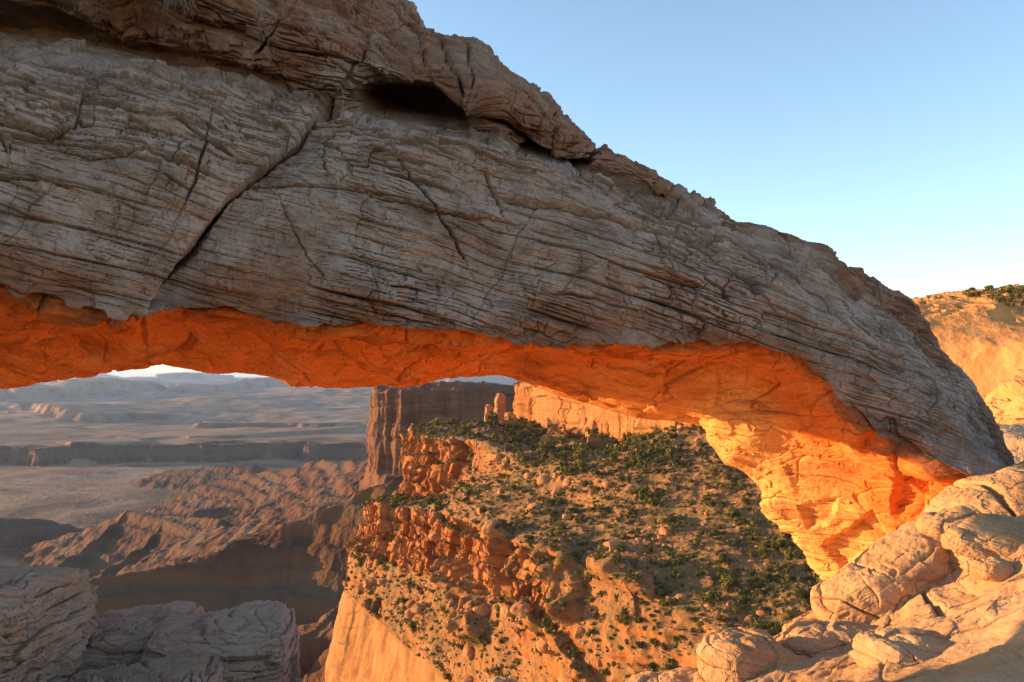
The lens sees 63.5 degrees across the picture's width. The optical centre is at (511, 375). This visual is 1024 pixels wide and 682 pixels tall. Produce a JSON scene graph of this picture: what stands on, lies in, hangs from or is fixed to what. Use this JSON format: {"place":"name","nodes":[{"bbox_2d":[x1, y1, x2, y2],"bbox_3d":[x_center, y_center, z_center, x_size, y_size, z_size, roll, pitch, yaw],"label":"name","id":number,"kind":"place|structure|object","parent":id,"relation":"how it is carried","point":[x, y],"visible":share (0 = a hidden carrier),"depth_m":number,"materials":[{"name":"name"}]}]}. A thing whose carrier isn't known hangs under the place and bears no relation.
{"place":"outdoors","nodes":[
{"label":"outdoors","id":0,"kind":"place"},
{"bbox_2d":[0,372,517,681],"bbox_3d":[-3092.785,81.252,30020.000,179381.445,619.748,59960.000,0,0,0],"label":"ground","id":1,"kind":"structure","parent":0,"point":[208,492],"depth_m":1616.93,"materials":[{"name":"brown stone"}]},
{"bbox_2d":[358,380,515,490],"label":"butte","id":2,"kind":"object","parent":1,"relation":"on","point":[394,412],"visible":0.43,"depth_m":595.64,"materials":[{"name":"stone"}]},
{"bbox_2d":[984,369,1023,424],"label":"rock outcrop","id":3,"kind":"object","parent":1,"relation":"on","point":[1004,400],"visible":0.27,"depth_m":64.65,"materials":[{"name":"orange stone"}]},
{"bbox_2d":[107,0,1023,376],"label":"sky","id":4,"kind":"structure","parent":0,"point":[887,135],"materials":[{"name":"blue"}]},
{"bbox_2d":[325,381,818,681],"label":"canyon slope","id":5,"kind":"structure","parent":0,"point":[365,646],"depth_m":140.20,"materials":[{"name":"orange stone"}]},
{"bbox_2d":[363,577,374,589],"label":"boulder","id":6,"kind":"object","parent":5,"relation":"on","point":[370,582],"visible":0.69,"depth_m":182.00,"materials":[{"name":"stone"}]},
{"bbox_2d":[394,490,406,498],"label":"shrub","id":7,"kind":"object","parent":5,"relation":"on","point":[398,495],"visible":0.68,"depth_m":214.13,"materials":[{"name":"green plant"}]},
{"bbox_2d":[405,608,412,618],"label":"boulder","id":8,"kind":"object","parent":5,"relation":"on","point":[408,614],"visible":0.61,"depth_m":164.65,"materials":[{"name":"stone"}]},
{"bbox_2d":[411,603,424,613],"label":"boulder","id":9,"kind":"object","parent":5,"relation":"on","point":[417,608],"visible":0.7,"depth_m":162.88,"materials":[{"name":"stone"}]},
{"bbox_2d":[428,531,441,540],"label":"boulder","id":10,"kind":"object","parent":5,"relation":"on","point":[433,536],"visible":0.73,"depth_m":169.08,"materials":[{"name":"stone"}]},
{"bbox_2d":[434,495,443,510],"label":"shrub","id":11,"kind":"object","parent":5,"relation":"on","point":[439,504],"visible":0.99,"depth_m":173.67,"materials":[{"name":"green plant"}]},
{"bbox_2d":[443,417,456,424],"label":"shrub","id":12,"kind":"object","parent":5,"relation":"on","point":[453,420],"visible":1,"depth_m":232.50,"materials":[{"name":"green plant"}]},
{"bbox_2d":[458,674,472,681],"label":"boulder","id":13,"kind":"object","parent":5,"relation":"on","point":[467,678],"visible":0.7,"depth_m":137.00,"materials":[{"name":"stone"}]},
{"bbox_2d":[460,420,472,432],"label":"shrub","id":14,"kind":"object","parent":5,"relation":"on","point":[468,428],"visible":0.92,"depth_m":209.23,"materials":[{"name":"green plant"}]},
{"bbox_2d":[463,645,474,660],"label":"boulder","id":15,"kind":"object","parent":5,"relation":"on","point":[468,652],"visible":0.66,"depth_m":139.35,"materials":[{"name":"stone"}]},
{"bbox_2d":[464,484,473,495],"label":"shrub","id":16,"kind":"object","parent":5,"relation":"on","point":[469,491],"visible":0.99,"depth_m":168.60,"materials":[{"name":"green plant"}]},
{"bbox_2d":[472,602,489,615],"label":"boulder","id":17,"kind":"object","parent":5,"relation":"on","point":[482,609],"visible":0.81,"depth_m":139.26,"materials":[{"name":"stone"}]},
{"bbox_2d":[476,634,488,646],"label":"shrub","id":18,"kind":"object","parent":5,"relation":"on","point":[481,639],"visible":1,"depth_m":135.50,"materials":[{"name":"green plant"}]},
{"bbox_2d":[484,404,492,420],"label":"rock spire","id":19,"kind":"object","parent":5,"relation":"on","point":[488,408],"visible":0.4,"depth_m":288.72,"materials":[{"name":"stone"}]},
{"bbox_2d":[482,520,497,536],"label":"boulder","id":20,"kind":"object","parent":5,"relation":"on","point":[488,527],"visible":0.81,"depth_m":140.36,"materials":[{"name":"stone"}]},
{"bbox_2d":[484,410,499,427],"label":"shrub","id":21,"kind":"object","parent":5,"relation":"on","point":[494,421],"visible":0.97,"depth_m":232.16,"materials":[{"name":"green plant"}]},
{"bbox_2d":[487,432,496,440],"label":"shrub","id":22,"kind":"object","parent":5,"relation":"on","point":[491,436],"visible":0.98,"depth_m":186.22,"materials":[{"name":"green plant"}]},
{"bbox_2d":[489,453,502,460],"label":"boulder","id":23,"kind":"object","parent":5,"relation":"on","point":[495,457],"visible":0.93,"depth_m":175.82,"materials":[{"name":"stone"}]},
{"bbox_2d":[493,393,505,418],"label":"rock spire","id":24,"kind":"object","parent":5,"relation":"on","point":[500,404],"visible":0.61,"depth_m":283.28,"materials":[{"name":"stone"}]},
{"bbox_2d":[500,604,514,616],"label":"boulder","id":25,"kind":"object","parent":5,"relation":"on","point":[505,610],"visible":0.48,"depth_m":131.24,"materials":[{"name":"stone"}]},
{"bbox_2d":[510,601,532,617],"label":"boulder","id":26,"kind":"object","parent":5,"relation":"on","point":[520,608],"visible":0.94,"depth_m":121.59,"materials":[{"name":"stone"}]},
{"bbox_2d":[516,453,526,466],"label":"shrub","id":27,"kind":"object","parent":5,"relation":"on","point":[521,458],"visible":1,"depth_m":167.72,"materials":[{"name":"green plant"}]},
{"bbox_2d":[524,534,532,543],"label":"shrub","id":28,"kind":"object","parent":5,"relation":"on","point":[528,539],"visible":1,"depth_m":134.61,"materials":[{"name":"green plant"}]},
{"bbox_2d":[525,502,541,511],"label":"boulder","id":29,"kind":"object","parent":5,"relation":"on","point":[537,505],"visible":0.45,"depth_m":148.58,"materials":[{"name":"stone"}]},
{"bbox_2d":[537,474,549,485],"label":"boulder","id":30,"kind":"object","parent":5,"relation":"on","point":[542,480],"visible":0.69,"depth_m":158.70,"materials":[{"name":"stone"}]},
{"bbox_2d":[539,438,548,451],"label":"shrub","id":31,"kind":"object","parent":5,"relation":"on","point":[545,446],"visible":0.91,"depth_m":173.21,"materials":[{"name":"green plant"}]},
{"bbox_2d":[536,636,556,655],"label":"boulder","id":32,"kind":"object","parent":5,"relation":"on","point":[542,645],"visible":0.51,"depth_m":117.09,"materials":[{"name":"stone"}]},
{"bbox_2d":[549,540,557,551],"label":"shrub","id":33,"kind":"object","parent":5,"relation":"on","point":[552,546],"visible":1,"depth_m":123.18,"materials":[{"name":"green plant"}]},
{"bbox_2d":[557,432,566,444],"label":"shrub","id":34,"kind":"object","parent":5,"relation":"on","point":[563,438],"visible":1,"depth_m":176.56,"materials":[{"name":"green plant"}]},
{"bbox_2d":[557,450,567,461],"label":"shrub","id":35,"kind":"object","parent":5,"relation":"on","point":[563,455],"visible":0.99,"depth_m":159.89,"materials":[{"name":"green plant"}]},
{"bbox_2d":[562,478,572,486],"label":"boulder","id":36,"kind":"object","parent":5,"relation":"on","point":[567,481],"visible":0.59,"depth_m":153.26,"materials":[{"name":"stone"}]},
{"bbox_2d":[559,672,577,681],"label":"boulder","id":37,"kind":"object","parent":5,"relation":"on","point":[566,677],"visible":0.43,"depth_m":112.06,"materials":[{"name":"stone"}]},
{"bbox_2d":[563,464,573,475],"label":"shrub","id":38,"kind":"object","parent":5,"relation":"on","point":[567,471],"visible":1,"depth_m":154.68,"materials":[{"name":"green plant"}]},
{"bbox_2d":[565,507,578,513],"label":"shrub","id":39,"kind":"object","parent":5,"relation":"on","point":[572,509],"visible":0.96,"depth_m":142.32,"materials":[{"name":"green plant"}]},
{"bbox_2d":[568,646,580,656],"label":"shrub","id":40,"kind":"object","parent":5,"relation":"on","point":[575,653],"visible":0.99,"depth_m":111.77,"materials":[{"name":"green plant"}]},
{"bbox_2d":[344,417,809,681],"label":"rubble","id":41,"kind":"object","parent":5,"relation":"on","point":[499,665],"visible":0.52,"depth_m":146.40,"materials":[{"name":"stone"}]},
{"bbox_2d":[573,627,583,638],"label":"boulder","id":42,"kind":"object","parent":5,"relation":"on","point":[578,632],"visible":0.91,"depth_m":113.16,"materials":[{"name":"stone"}]},
{"bbox_2d":[573,447,584,459],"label":"shrub","id":43,"kind":"object","parent":5,"relation":"on","point":[579,452],"visible":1,"depth_m":158.25,"materials":[{"name":"green plant"}]},
{"bbox_2d":[344,414,815,681],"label":"ground cover","id":44,"kind":"object","parent":5,"relation":"on","point":[584,483],"visible":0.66,"depth_m":143.64,"materials":[{"name":"green plant"}]},
{"bbox_2d":[575,458,586,469],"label":"shrub","id":45,"kind":"object","parent":5,"relation":"on","point":[581,465],"visible":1,"depth_m":153.69,"materials":[{"name":"green plant"}]},
{"bbox_2d":[584,572,591,583],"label":"shrub","id":46,"kind":"object","parent":5,"relation":"on","point":[588,579],"visible":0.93,"depth_m":117.37,"materials":[{"name":"green plant"}]},
{"bbox_2d":[585,427,599,435],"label":"shrub","id":47,"kind":"object","parent":5,"relation":"on","point":[589,432],"visible":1,"depth_m":169.19,"materials":[{"name":"green plant"}]},
{"bbox_2d":[596,501,604,512],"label":"shrub","id":48,"kind":"object","parent":5,"relation":"on","point":[600,508],"visible":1,"depth_m":138.30,"materials":[{"name":"green plant"}]},
{"bbox_2d":[597,545,608,553],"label":"shrub","id":49,"kind":"object","parent":5,"relation":"on","point":[599,550],"visible":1,"depth_m":116.07,"materials":[{"name":"green plant"}]},
{"bbox_2d":[601,481,612,489],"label":"boulder","id":50,"kind":"object","parent":5,"relation":"on","point":[606,484],"visible":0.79,"depth_m":143.42,"materials":[{"name":"stone"}]},
{"bbox_2d":[603,540,621,550],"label":"boulder","id":51,"kind":"object","parent":5,"relation":"on","point":[611,544],"visible":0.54,"depth_m":121.34,"materials":[{"name":"stone"}]},
{"bbox_2d":[609,446,618,463],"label":"shrub","id":52,"kind":"object","parent":5,"relation":"on","point":[614,453],"visible":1,"depth_m":149.82,"materials":[{"name":"green plant"}]},
{"bbox_2d":[614,441,628,451],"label":"shrub","id":53,"kind":"object","parent":5,"relation":"on","point":[623,446],"visible":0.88,"depth_m":155.74,"materials":[{"name":"green plant"}]},
{"bbox_2d":[625,505,637,516],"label":"shrub","id":54,"kind":"object","parent":5,"relation":"on","point":[630,511],"visible":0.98,"depth_m":133.03,"materials":[{"name":"green plant"}]},
{"bbox_2d":[623,571,643,582],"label":"shrub","id":55,"kind":"object","parent":5,"relation":"on","point":[628,573],"visible":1,"depth_m":108.15,"materials":[{"name":"green plant"}]},
{"bbox_2d":[629,454,639,463],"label":"shrub","id":56,"kind":"object","parent":5,"relation":"on","point":[633,459],"visible":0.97,"depth_m":147.88,"materials":[{"name":"green plant"}]},
{"bbox_2d":[638,489,648,504],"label":"shrub","id":57,"kind":"object","parent":5,"relation":"on","point":[643,499],"visible":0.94,"depth_m":135.14,"materials":[{"name":"green plant"}]},
{"bbox_2d":[637,456,649,466],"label":"shrub","id":58,"kind":"object","parent":5,"relation":"on","point":[641,460],"visible":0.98,"depth_m":146.17,"materials":[{"name":"green plant"}]},
{"bbox_2d":[638,480,650,497],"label":"shrub","id":59,"kind":"object","parent":5,"relation":"on","point":[645,488],"visible":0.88,"depth_m":135.62,"materials":[{"name":"green plant"}]},
{"bbox_2d":[645,497,658,506],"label":"shrub","id":60,"kind":"object","parent":5,"relation":"on","point":[652,501],"visible":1,"depth_m":132.86,"materials":[{"name":"green plant"}]},
{"bbox_2d":[646,445,659,455],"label":"shrub","id":61,"kind":"object","parent":5,"relation":"on","point":[651,449],"visible":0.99,"depth_m":150.54,"materials":[{"name":"green plant"}]},
{"bbox_2d":[659,524,675,536],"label":"boulder","id":62,"kind":"object","parent":5,"relation":"on","point":[665,531],"visible":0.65,"depth_m":122.20,"materials":[{"name":"stone"}]},
{"bbox_2d":[662,439,674,457],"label":"shrub","id":63,"kind":"object","parent":5,"relation":"on","point":[669,452],"visible":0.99,"depth_m":146.88,"materials":[{"name":"green plant"}]},
{"bbox_2d":[663,659,674,670],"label":"shrub","id":64,"kind":"object","parent":5,"relation":"on","point":[667,667],"visible":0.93,"depth_m":99.48,"materials":[{"name":"green plant"}]},
{"bbox_2d":[670,570,683,578],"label":"shrub","id":65,"kind":"object","parent":5,"relation":"on","point":[673,573],"visible":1,"depth_m":110.30,"materials":[{"name":"green plant"}]},
{"bbox_2d":[670,459,684,467],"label":"shrub","id":66,"kind":"object","parent":5,"relation":"on","point":[674,463],"visible":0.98,"depth_m":141.26,"materials":[{"name":"green plant"}]},
{"bbox_2d":[675,593,688,599],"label":"boulder","id":67,"kind":"object","parent":5,"relation":"on","point":[683,596],"visible":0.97,"depth_m":105.41,"materials":[{"name":"stone"}]},
{"bbox_2d":[699,592,713,603],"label":"shrub","id":68,"kind":"object","parent":5,"relation":"on","point":[703,600],"visible":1,"depth_m":102.25,"materials":[{"name":"green plant"}]},
{"bbox_2d":[708,464,717,476],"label":"shrub","id":69,"kind":"object","parent":5,"relation":"on","point":[713,469],"visible":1,"depth_m":134.23,"materials":[{"name":"green plant"}]},
{"bbox_2d":[705,590,722,600],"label":"shrub","id":70,"kind":"object","parent":5,"relation":"on","point":[716,595],"visible":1,"depth_m":102.43,"materials":[{"name":"green plant"}]},
{"bbox_2d":[713,613,722,622],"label":"shrub","id":71,"kind":"object","parent":5,"relation":"on","point":[719,617],"visible":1,"depth_m":97.95,"materials":[{"name":"green plant"}]},
{"bbox_2d":[713,556,726,563],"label":"shrub","id":72,"kind":"object","parent":5,"relation":"on","point":[721,559],"visible":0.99,"depth_m":111.06,"materials":[{"name":"green plant"}]},
{"bbox_2d":[715,563,728,577],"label":"shrub","id":73,"kind":"object","parent":5,"relation":"on","point":[719,571],"visible":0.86,"depth_m":108.39,"materials":[{"name":"green plant"}]},
{"bbox_2d":[719,571,733,592],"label":"shrub","id":74,"kind":"object","parent":5,"relation":"on","point":[724,583],"visible":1,"depth_m":104.36,"materials":[{"name":"green plant"}]},
{"bbox_2d":[723,469,731,479],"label":"shrub","id":75,"kind":"object","parent":5,"relation":"on","point":[726,475],"visible":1,"depth_m":132.11,"materials":[{"name":"green plant"}]},
{"bbox_2d":[724,509,737,519],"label":"shrub","id":76,"kind":"object","parent":5,"relation":"on","point":[730,513],"visible":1,"depth_m":121.80,"materials":[{"name":"green plant"}]},
{"bbox_2d":[729,575,741,586],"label":"shrub","id":77,"kind":"object","parent":5,"relation":"on","point":[737,581],"visible":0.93,"depth_m":104.63,"materials":[{"name":"green plant"}]},
{"bbox_2d":[733,516,744,523],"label":"shrub","id":78,"kind":"object","parent":5,"relation":"on","point":[739,520],"visible":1,"depth_m":120.23,"materials":[{"name":"green plant"}]},
{"bbox_2d":[747,581,761,588],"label":"shrub","id":79,"kind":"object","parent":5,"relation":"on","point":[752,586],"visible":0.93,"depth_m":103.25,"materials":[{"name":"green plant"}]},
{"bbox_2d":[756,610,767,616],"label":"boulder","id":80,"kind":"object","parent":5,"relation":"on","point":[760,613],"visible":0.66,"depth_m":97.52,"materials":[{"name":"stone"}]},
{"bbox_2d":[770,536,782,549],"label":"shrub","id":81,"kind":"object","parent":5,"relation":"on","point":[776,544],"visible":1,"depth_m":112.11,"materials":[{"name":"green plant"}]},
{"bbox_2d":[781,539,791,548],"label":"shrub","id":82,"kind":"object","parent":5,"relation":"on","point":[786,541],"visible":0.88,"depth_m":111.87,"materials":[{"name":"green plant"}]},
{"bbox_2d":[785,607,794,617],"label":"shrub","id":83,"kind":"object","parent":5,"relation":"on","point":[787,613],"visible":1,"depth_m":94.84,"materials":[{"name":"green plant"}]},
{"bbox_2d":[784,548,798,558],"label":"shrub","id":84,"kind":"object","parent":5,"relation":"on","point":[787,553],"visible":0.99,"depth_m":108.95,"materials":[{"name":"green plant"}]},
{"bbox_2d":[791,588,801,596],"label":"shrub","id":85,"kind":"object","parent":5,"relation":"on","point":[797,592],"visible":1,"depth_m":97.49,"materials":[{"name":"green plant"}]},
{"bbox_2d":[798,584,809,596],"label":"shrub","id":86,"kind":"object","parent":5,"relation":"on","point":[805,592],"visible":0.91,"depth_m":98.10,"materials":[{"name":"green plant"}]},
{"bbox_2d":[746,423,1023,681],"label":"rock ground","id":87,"kind":"structure","parent":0,"point":[978,622],"depth_m":7.35,"materials":[{"name":"stone"}]},
{"bbox_2d":[0,563,94,681],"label":"rock ledge","id":88,"kind":"object","parent":87,"relation":"on","point":[41,638],"visible":0.9,"depth_m":5.91,"materials":[{"name":"stone"}]},
{"bbox_2d":[72,584,98,638],"bbox_3d":[-3.606,1.887,6.604,0.542,0.424,0.625,0,0,-11],"label":"rock ledge","id":89,"kind":"object","parent":88,"relation":"on","point":[90,624],"visible":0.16,"depth_m":6.62,"materials":[{"name":"stone"}]},
{"bbox_2d":[83,601,204,669],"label":"slab","id":90,"kind":"structure","parent":87,"relation":"on","point":[121,636],"depth_m":6.76,"materials":[{"name":"stone"}]},
{"bbox_2d":[66,650,228,681],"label":"slab","id":91,"kind":"structure","parent":87,"relation":"on","point":[185,666],"depth_m":6.09,"materials":[{"name":"stone"}]},
{"bbox_2d":[138,600,302,681],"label":"slab","id":92,"kind":"structure","parent":87,"relation":"on","point":[256,641],"depth_m":6.47,"materials":[{"name":"stone"}]},
{"bbox_2d":[482,676,517,681],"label":"boulder","id":93,"kind":"object","parent":87,"relation":"on","point":[500,679],"visible":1,"depth_m":8.35,"materials":[{"name":"stone"}]},
{"bbox_2d":[0,0,1014,579],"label":"natural arch","id":94,"kind":"structure","parent":87,"relation":"on","point":[344,192],"depth_m":10.23,"materials":[{"name":"stone"}]},
{"bbox_2d":[150,0,200,16],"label":"dry bush","id":95,"kind":"object","parent":94,"relation":"hanging from","point":[178,4],"visible":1,"depth_m":9.26,"materials":[{"name":"plant"}]},
{"bbox_2d":[625,667,698,681],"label":"boulder","id":96,"kind":"object","parent":87,"relation":"on","point":[682,674],"visible":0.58,"depth_m":8.35,"materials":[{"name":"stone"}]},
{"bbox_2d":[693,626,801,681],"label":"boulder","id":97,"kind":"object","parent":87,"relation":"on","point":[739,654],"visible":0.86,"depth_m":7.94,"materials":[{"name":"stone"}]},
{"bbox_2d":[776,618,844,656],"bbox_3d":[3.104,2.816,8.503,0.728,0.586,0.768,0,0,-21],"label":"boulder","id":98,"kind":"object","parent":87,"relation":"on","point":[810,637],"visible":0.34,"depth_m":8.32,"materials":[{"name":"stone"}]},
{"bbox_2d":[821,618,875,645],"bbox_3d":[3.571,2.755,8.483,0.911,0.493,0.824,0,0,0],"label":"boulder","id":99,"kind":"object","parent":87,"relation":"on","point":[847,632],"visible":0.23,"depth_m":8.37,"materials":[{"name":"stone"}]},
{"bbox_2d":[810,520,953,623],"bbox_3d":[4.246,2.320,9.290,1.677,1.312,1.129,0,0,-13],"label":"boulder","id":100,"kind":"object","parent":87,"relation":"on","point":[888,574],"visible":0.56,"depth_m":8.96,"materials":[{"name":"stone"}]},
{"bbox_2d":[848,627,951,666],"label":"slab","id":101,"kind":"structure","parent":87,"relation":"on","point":[902,645],"depth_m":7.05,"materials":[{"name":"stone"}]},
{"bbox_2d":[915,505,977,538],"bbox_3d":[4.924,1.701,9.305,0.713,0.499,0.638,0,0,0],"label":"boulder","id":102,"kind":"object","parent":87,"relation":"on","point":[937,524],"visible":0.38,"depth_m":9.17,"materials":[{"name":"stone"}]},
{"bbox_2d":[940,526,993,558],"bbox_3d":[4.850,1.788,8.800,0.526,0.338,0.492,0,0,26],"label":"boulder","id":103,"kind":"object","parent":87,"relation":"on","point":[958,540],"visible":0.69,"depth_m":8.67,"materials":[{"name":"stone"}]},
{"bbox_2d":[922,466,1023,516],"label":"boulder","id":104,"kind":"object","parent":87,"relation":"on","point":[1001,492],"visible":0.27,"depth_m":9.77,"materials":[{"name":"stone"}]},
{"bbox_2d":[949,513,1023,570],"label":"boulder","id":105,"kind":"object","parent":87,"relation":"on","point":[998,535],"visible":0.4,"depth_m":8.67,"materials":[{"name":"stone"}]},
{"bbox_2d":[964,557,1015,581],"bbox_3d":[4.752,1.912,8.201,0.452,0.232,0.418,0,0,0],"label":"boulder","id":106,"kind":"object","parent":87,"relation":"on","point":[995,569],"visible":0.94,"depth_m":8.07,"materials":[{"name":"stone"}]},
{"bbox_2d":[911,283,1023,399],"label":"hill","id":107,"kind":"structure","parent":0,"point":[981,340],"depth_m":120.29,"materials":[{"name":"orange stone"}]},
{"bbox_2d":[998,284,1013,292],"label":"shrub","id":108,"kind":"object","parent":107,"relation":"on","point":[1007,289],"visible":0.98,"depth_m":135.67,"materials":[{"name":"green plant"}]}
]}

